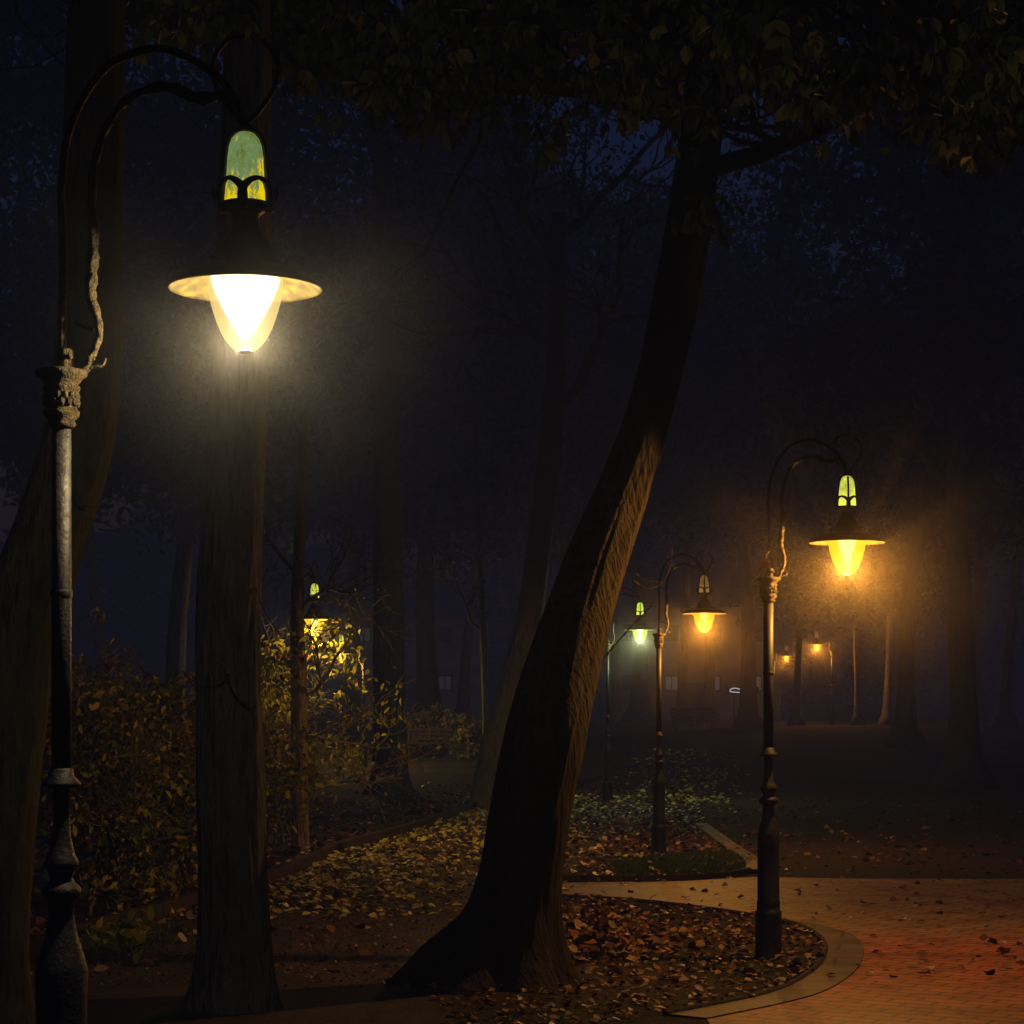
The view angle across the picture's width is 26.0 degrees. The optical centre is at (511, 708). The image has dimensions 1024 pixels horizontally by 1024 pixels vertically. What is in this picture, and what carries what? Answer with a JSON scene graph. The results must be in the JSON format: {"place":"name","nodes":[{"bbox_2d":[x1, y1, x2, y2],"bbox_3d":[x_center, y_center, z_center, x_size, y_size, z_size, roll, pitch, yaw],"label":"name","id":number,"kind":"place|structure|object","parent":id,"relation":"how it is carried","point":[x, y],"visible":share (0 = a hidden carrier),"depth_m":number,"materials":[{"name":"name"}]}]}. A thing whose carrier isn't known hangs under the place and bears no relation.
{"place":"outdoors","nodes":[
{"label":"outdoors","id":0,"kind":"place"},
{"bbox_2d":[33,864,185,881],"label":"side path","id":1,"kind":"structure","parent":0,"point":[37,879],"depth_m":24.71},
{"bbox_2d":[29,747,761,1023],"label":"path","id":2,"kind":"structure","parent":0,"point":[326,1000],"depth_m":16.68,"materials":[{"name":"brown soil"}]},
{"bbox_2d":[29,867,475,987],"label":"leaf crumbs","id":3,"kind":"object","parent":2,"relation":"on","point":[328,941],"visible":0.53,"depth_m":18.95,"materials":[{"name":"brown plant"}]},
{"bbox_2d":[337,579,494,717],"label":"building","id":4,"kind":"structure","parent":0,"point":[450,615],"depth_m":132.00,"materials":[{"name":"stone"}]},
{"bbox_2d":[359,675,371,690],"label":"window","id":5,"kind":"structure","parent":4,"relation":"in","point":[366,676],"depth_m":132.00,"materials":[{"name":"glass"}]},
{"bbox_2d":[359,626,371,641],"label":"window","id":6,"kind":"structure","parent":4,"relation":"in","point":[368,635],"depth_m":132.00,"materials":[{"name":"glass"}]},
{"bbox_2d":[404,626,411,641],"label":"window","id":7,"kind":"structure","parent":4,"relation":"in","point":[408,632],"depth_m":132.00,"materials":[{"name":"glass"}]},
{"bbox_2d":[406,675,411,690],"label":"window","id":8,"kind":"structure","parent":4,"relation":"in","point":[408,677],"depth_m":132.00,"materials":[{"name":"glass"}]},
{"bbox_2d":[409,683,416,714],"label":"door","id":9,"kind":"structure","parent":4,"relation":"in","point":[412,686],"depth_m":131.90,"materials":[{"name":"brown wood"}]},
{"bbox_2d":[437,626,451,641],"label":"window","id":10,"kind":"structure","parent":4,"relation":"in","point":[444,633],"depth_m":132.00,"materials":[{"name":"glass"}]},
{"bbox_2d":[438,675,451,690],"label":"window","id":11,"kind":"structure","parent":4,"relation":"in","point":[445,681],"depth_m":132.00,"materials":[{"name":"glass"}]},
{"bbox_2d":[0,0,1023,669],"label":"sky","id":12,"kind":"structure","parent":0,"point":[8,513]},
{"bbox_2d":[29,671,1023,1023],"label":"ground","id":13,"kind":"structure","parent":0,"point":[845,765],"depth_m":41.23,"materials":[{"name":"soil"}]},
{"bbox_2d":[0,0,125,1023],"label":"bent tree","id":14,"kind":"object","parent":13,"relation":"on","point":[95,37],"visible":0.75,"depth_m":12.35,"materials":[{"name":"brown plant"}]},
{"bbox_2d":[34,591,177,877],"bbox_3d":[-5.163,0.292,24.893,2.689,3.284,3.839,0,0,36],"label":"shrub","id":15,"kind":"object","parent":13,"relation":"on","point":[85,661],"visible":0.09,"depth_m":25.00,"materials":[{"name":"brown plant"}]},
{"bbox_2d":[30,914,188,965],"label":"lawn grass","id":16,"kind":"structure","parent":13,"relation":"on","point":[95,946],"depth_m":17.52,"materials":[{"name":"plant"}]},
{"bbox_2d":[32,654,196,915],"bbox_3d":[-3.761,0.716,20.321,2.934,2.440,2.487,0,0,0],"label":"shrub","id":17,"kind":"object","parent":13,"relation":"on","point":[105,816],"visible":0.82,"depth_m":20.18,"materials":[{"name":"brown plant"}]},
{"bbox_2d":[76,905,190,961],"bbox_3d":[-3.237,1.822,17.933,1.173,0.326,3.170,0,0,0],"label":"ground plant","id":18,"kind":"object","parent":13,"relation":"on","point":[129,930],"visible":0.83,"depth_m":17.75,"materials":[{"name":"green plant"}]},
{"bbox_2d":[0,71,343,699],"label":"park tree","id":19,"kind":"object","parent":13,"relation":"on","point":[99,635],"visible":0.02,"depth_m":77.69,"materials":[{"name":"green plant"}]},
{"bbox_2d":[0,0,349,758],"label":"park tree","id":20,"kind":"object","parent":13,"relation":"on","point":[38,100],"visible":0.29,"depth_m":63.34,"materials":[{"name":"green plant"}]},
{"bbox_2d":[34,34,322,1023],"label":"street lamp","id":21,"kind":"object","parent":13,"relation":"on","point":[244,276],"visible":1,"depth_m":7.57,"materials":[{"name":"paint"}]},
{"bbox_2d":[36,637,336,897],"bbox_3d":[-3.272,0.555,22.365,3.644,2.761,2.612,0,0,37],"label":"shrub","id":22,"kind":"object","parent":13,"relation":"on","point":[167,696],"visible":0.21,"depth_m":22.20,"materials":[{"name":"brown plant"}]},
{"bbox_2d":[0,28,462,771],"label":"park tree","id":23,"kind":"object","parent":13,"relation":"on","point":[156,258],"visible":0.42,"depth_m":57.98,"materials":[{"name":"black plant"}]},
{"bbox_2d":[30,782,471,936],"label":"lawn leaves","id":24,"kind":"object","parent":13,"relation":"on","point":[34,929],"visible":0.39,"depth_m":35.96,"materials":[{"name":"brown plant"}]},
{"bbox_2d":[127,48,441,724],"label":"park tree","id":25,"kind":"object","parent":13,"relation":"on","point":[310,520],"visible":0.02,"depth_m":91.85,"materials":[{"name":"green plant"}]},
{"bbox_2d":[125,0,478,794],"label":"dark tree","id":26,"kind":"object","parent":13,"relation":"on","point":[387,662],"visible":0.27,"depth_m":48.75,"materials":[{"name":"brown plant"}]},
{"bbox_2d":[29,775,602,958],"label":"kerb","id":27,"kind":"structure","parent":13,"relation":"on","point":[186,901],"depth_m":25.48,"materials":[{"name":"grey concrete"}]},
{"bbox_2d":[304,561,334,636],"bbox_3d":[-2.848,-0.078,31.154,0.576,3.956,0.991,0,0,-26],"label":"street lamp","id":28,"kind":"object","parent":13,"relation":"on","point":[320,615],"visible":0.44,"depth_m":30.90,"materials":[{"name":"glass"}]},
{"bbox_2d":[195,381,449,848],"bbox_3d":[-2.465,-1.231,30.251,3.425,6.324,4.297,0,0,-31],"label":"slender tree","id":29,"kind":"object","parent":13,"relation":"on","point":[299,694],"visible":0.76,"depth_m":29.95,"materials":[{"name":"brown plant"}]},
{"bbox_2d":[261,641,385,842],"bbox_3d":[-3.267,0.487,31.306,2.763,2.891,2.588,0,0,-16],"label":"shrub","id":30,"kind":"object","parent":13,"relation":"on","point":[271,821],"visible":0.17,"depth_m":31.38,"materials":[{"name":"brown plant"}]},
{"bbox_2d":[335,623,366,766],"bbox_3d":[-4.550,-0.312,62.000,1.033,4.125,0.600,0,0,0],"label":"street lamp","id":31,"kind":"object","parent":13,"relation":"on","point":[345,653],"visible":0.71,"depth_m":61.97,"materials":[{"name":"metal"}]},
{"bbox_2d":[167,139,628,727],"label":"park tree","id":32,"kind":"object","parent":13,"relation":"on","point":[347,691],"visible":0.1,"depth_m":83.66,"materials":[{"name":"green plant"}]},
{"bbox_2d":[12,0,837,1014],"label":"straight tree","id":33,"kind":"object","parent":13,"relation":"on","point":[234,970],"visible":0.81,"depth_m":13.85,"materials":[{"name":"plant"}]},
{"bbox_2d":[407,728,457,757],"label":"park bench","id":34,"kind":"object","parent":13,"relation":"on","point":[409,733],"visible":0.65,"depth_m":66.30,"materials":[{"name":"brown wood"}]},
{"bbox_2d":[407,699,459,750],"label":"shrub","id":35,"kind":"object","parent":13,"relation":"on","point":[420,716],"visible":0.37,"depth_m":69.39,"materials":[{"name":"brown plant"}]},
{"bbox_2d":[164,793,719,918],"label":"fallen leaves","id":36,"kind":"object","parent":13,"relation":"on","point":[398,852],"visible":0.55,"depth_m":26.23,"materials":[{"name":"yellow plant"}]},
{"bbox_2d":[430,711,481,758],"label":"shrub","id":37,"kind":"object","parent":13,"relation":"on","point":[465,734],"visible":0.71,"depth_m":65.75,"materials":[{"name":"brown plant"}]},
{"bbox_2d":[310,214,622,723],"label":"park tree","id":38,"kind":"object","parent":13,"relation":"on","point":[463,701],"visible":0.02,"depth_m":97.85,"materials":[{"name":"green plant"}]},
{"bbox_2d":[280,54,668,725],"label":"park tree","id":39,"kind":"object","parent":13,"relation":"on","point":[348,502],"visible":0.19,"depth_m":77.57,"materials":[{"name":"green plant"}]},
{"bbox_2d":[372,350,583,736],"bbox_3d":[-0.905,-3.880,59.683,5.732,11.370,4.027,0,0,0],"label":"thin tree","id":40,"kind":"object","parent":13,"relation":"on","point":[481,580],"visible":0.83,"depth_m":59.76,"materials":[{"name":"brown plant"}]},
{"bbox_2d":[399,217,613,655],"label":"park tree","id":41,"kind":"object","parent":13,"relation":"on","point":[508,575],"visible":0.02,"depth_m":124.86,"materials":[{"name":"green plant"}]},
{"bbox_2d":[0,0,1023,994],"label":"leaning tree","id":42,"kind":"object","parent":13,"relation":"on","point":[441,60],"visible":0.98,"depth_m":15.17,"materials":[{"name":"brown plant"}]},
{"bbox_2d":[0,488,1023,713],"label":"distant wood","id":43,"kind":"object","parent":13,"relation":"on","point":[148,592],"visible":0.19,"depth_m":147.52,"materials":[{"name":"black plant"}]},
{"bbox_2d":[272,28,778,750],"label":"park tree","id":44,"kind":"object","parent":13,"relation":"on","point":[598,424],"visible":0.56,"depth_m":69.25,"materials":[{"name":"black plant"}]},
{"bbox_2d":[30,798,1023,978],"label":"scattered leaves","id":45,"kind":"object","parent":13,"relation":"on","point":[682,934],"visible":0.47,"depth_m":25.29,"materials":[{"name":"brown plant"}]},
{"bbox_2d":[317,55,798,808],"bbox_3d":[1.062,-5.943,41.969,9.596,15.860,9.828,0,0,0],"label":"leaning tree","id":46,"kind":"object","parent":13,"relation":"on","point":[557,399],"visible":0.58,"depth_m":41.80,"materials":[{"name":"brown plant"}]},
{"bbox_2d":[510,267,723,720],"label":"park tree","id":47,"kind":"object","parent":13,"relation":"on","point":[616,713],"visible":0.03,"depth_m":119.73,"materials":[{"name":"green plant"}]},
{"bbox_2d":[429,893,825,1023],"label":"island leaves","id":48,"kind":"object","parent":13,"relation":"on","point":[473,1019],"visible":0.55,"depth_m":15.84,"materials":[{"name":"brown plant"}]},
{"bbox_2d":[602,585,655,801],"bbox_3d":[2.366,-0.299,45.000,1.102,4.398,0.640,0,0,0],"label":"street lamp","id":49,"kind":"object","parent":13,"relation":"on","point":[640,629],"visible":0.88,"depth_m":44.94,"materials":[{"name":"metal"}]},
{"bbox_2d":[561,898,705,983],"bbox_3d":[0.724,1.840,18.384,1.872,0.314,6.629,0,0,0],"label":"leaf heap","id":50,"kind":"object","parent":13,"relation":"on","point":[600,920],"visible":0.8,"depth_m":18.05,"materials":[{"name":"brown plant"}]},
{"bbox_2d":[489,144,777,722],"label":"park tree","id":51,"kind":"object","parent":13,"relation":"on","point":[639,709],"visible":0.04,"depth_m":104.77,"materials":[{"name":"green plant"}]},
{"bbox_2d":[563,867,750,881],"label":"kerb","id":52,"kind":"structure","parent":13,"relation":"on","point":[672,877],"depth_m":24.34,"materials":[{"name":"grey concrete"}]},
{"bbox_2d":[563,782,752,881],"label":"corner leaves","id":53,"kind":"object","parent":13,"relation":"on","point":[627,840],"visible":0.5,"depth_m":34.92,"materials":[{"name":"brown plant"}]},
{"bbox_2d":[535,201,817,725],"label":"park tree","id":54,"kind":"object","parent":13,"relation":"on","point":[682,700],"visible":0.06,"depth_m":87.60,"materials":[{"name":"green plant"}]},
{"bbox_2d":[602,847,756,874],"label":"grass","id":55,"kind":"structure","parent":13,"relation":"on","point":[682,861],"depth_m":26.46,"materials":[{"name":"green plant"}]},
{"bbox_2d":[650,551,725,853],"bbox_3d":[2.303,-0.078,29.000,0.991,3.956,0.576,0,0,0],"label":"street lamp","id":56,"kind":"object","parent":13,"relation":"on","point":[704,612],"visible":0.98,"depth_m":28.95,"materials":[{"name":"metal"}]},
{"bbox_2d":[562,894,827,1015],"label":"kerb","id":57,"kind":"structure","parent":13,"relation":"on","point":[819,961],"depth_m":16.51,"materials":[{"name":"grey concrete"}]},
{"bbox_2d":[695,823,756,868],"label":"kerb","id":58,"kind":"structure","parent":13,"relation":"on","point":[712,832],"depth_m":30.46,"materials":[{"name":"stone"}]},
{"bbox_2d":[528,118,926,730],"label":"park tree","id":59,"kind":"object","parent":13,"relation":"on","point":[747,513],"visible":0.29,"depth_m":79.77,"materials":[{"name":"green plant"}]},
{"bbox_2d":[593,165,862,723],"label":"park tree","id":60,"kind":"object","parent":13,"relation":"on","point":[709,697],"visible":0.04,"depth_m":99.66,"materials":[{"name":"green plant"}]},
{"bbox_2d":[727,687,758,718],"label":"light sign","id":61,"kind":"object","parent":13,"relation":"on","point":[733,690],"visible":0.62,"depth_m":104.02,"materials":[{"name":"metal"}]},
{"bbox_2d":[774,639,791,721],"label":"street lamp","id":62,"kind":"object","parent":13,"relation":"on","point":[786,655],"visible":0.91,"depth_m":111.95,"materials":[{"name":"metal"}]},
{"bbox_2d":[709,267,874,719],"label":"park tree","id":63,"kind":"object","parent":13,"relation":"on","point":[818,710],"visible":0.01,"depth_m":124.83,"materials":[{"name":"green plant"}]},
{"bbox_2d":[677,327,946,725],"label":"park tree","id":64,"kind":"object","parent":13,"relation":"on","point":[796,718],"visible":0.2,"depth_m":89.83,"materials":[{"name":"brown plant"}]},
{"bbox_2d":[754,434,885,960],"bbox_3d":[2.328,-0.089,16.800,0.996,3.978,0.579,0,0,0],"label":"street lamp","id":65,"kind":"object","parent":13,"relation":"on","point":[846,540],"visible":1,"depth_m":16.75,"materials":[{"name":"metal"}]},
{"bbox_2d":[759,551,770,569],"bbox_3d":[1.908,-1.113,16.686,0.091,0.146,0.031,0,0,-18],"label":"stuck leaf","id":66,"kind":"object","parent":65,"relation":"attached to","point":[765,563],"visible":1,"depth_m":16.69,"materials":[{"name":"brown plant"}]},
{"bbox_2d":[809,624,834,724],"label":"street lamp","id":67,"kind":"object","parent":13,"relation":"on","point":[816,644],"visible":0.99,"depth_m":91.95,"materials":[{"name":"metal"}]},
{"bbox_2d":[720,471,943,724],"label":"park tree","id":68,"kind":"object","parent":13,"relation":"on","point":[805,573],"visible":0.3,"depth_m":89.61,"materials":[{"name":"brown plant"}]},
{"bbox_2d":[698,9,1023,789],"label":"park tree","id":69,"kind":"object","parent":13,"relation":"on","point":[940,467],"visible":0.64,"depth_m":51.89,"materials":[{"name":"black plant"}]},
{"bbox_2d":[733,111,1023,746],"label":"park tree","id":70,"kind":"object","parent":13,"relation":"on","point":[904,731],"visible":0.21,"depth_m":70.64,"materials":[{"name":"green plant"}]},
{"bbox_2d":[795,454,1012,724],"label":"park tree","id":71,"kind":"object","parent":13,"relation":"on","point":[886,717],"visible":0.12,"depth_m":90.61,"materials":[{"name":"brown plant"}]},
{"bbox_2d":[821,246,1016,721],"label":"park tree","id":72,"kind":"object","parent":13,"relation":"on","point":[982,712],"visible":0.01,"depth_m":109.82,"materials":[{"name":"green plant"}]},
{"bbox_2d":[853,168,1023,727],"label":"park tree","id":73,"kind":"object","parent":13,"relation":"on","point":[1004,715],"visible":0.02,"depth_m":84.72,"materials":[{"name":"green plant"}]},
{"bbox_2d":[602,567,784,719],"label":"building","id":74,"kind":"structure","parent":0,"point":[727,631],"depth_m":128.00,"materials":[{"name":"stone"}]},
{"bbox_2d":[622,675,631,691],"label":"window","id":75,"kind":"structure","parent":74,"relation":"in","point":[626,679],"depth_m":128.00,"materials":[{"name":"glass"}]},
{"bbox_2d":[622,625,632,640],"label":"window","id":76,"kind":"structure","parent":74,"relation":"in","point":[628,636],"depth_m":128.00,"materials":[{"name":"glass"}]},
{"bbox_2d":[664,675,676,691],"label":"window","id":77,"kind":"structure","parent":74,"relation":"in","point":[670,681],"depth_m":128.00,"materials":[{"name":"glass"}]},
{"bbox_2d":[664,625,678,640],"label":"window","id":78,"kind":"structure","parent":74,"relation":"in","point":[673,635],"depth_m":128.00,"materials":[{"name":"glass"}]},
{"bbox_2d":[688,683,703,719],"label":"door","id":79,"kind":"structure","parent":74,"relation":"in","point":[696,690],"depth_m":127.90,"materials":[{"name":"brown wood"}]},
{"bbox_2d":[714,625,720,640],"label":"window","id":80,"kind":"structure","parent":74,"relation":"in","point":[717,628],"depth_m":128.00,"materials":[{"name":"glass"}]},
{"bbox_2d":[715,675,720,691],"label":"window","id":81,"kind":"structure","parent":74,"relation":"in","point":[717,677],"depth_m":128.00,"materials":[{"name":"glass"}]},
{"bbox_2d":[755,625,762,640],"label":"window","id":82,"kind":"structure","parent":74,"relation":"in","point":[758,628],"depth_m":128.00,"materials":[{"name":"glass"}]},
{"bbox_2d":[756,675,762,691],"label":"window","id":83,"kind":"structure","parent":74,"relation":"in","point":[759,678],"depth_m":128.00,"materials":[{"name":"glass"}]},
{"bbox_2d":[562,877,1023,1023],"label":"brick paving","id":84,"kind":"structure","parent":0,"point":[947,990],"depth_m":18.27,"materials":[{"name":"red brick"}]},
{"bbox_2d":[666,919,863,1017],"bbox_3d":[2.081,1.888,16.989,1.210,0.001,7.098,0,0,9],"label":"paving band","id":85,"kind":"object","parent":84,"relation":"on","point":[844,955],"visible":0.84,"depth_m":15.50,"materials":[{"name":"grey concrete"}]},
{"bbox_2d":[628,876,1023,973],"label":"paving leaves","id":86,"kind":"object","parent":84,"relation":"on","point":[891,899],"visible":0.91,"depth_m":21.36,"materials":[{"name":"brown plant"}]}
]}

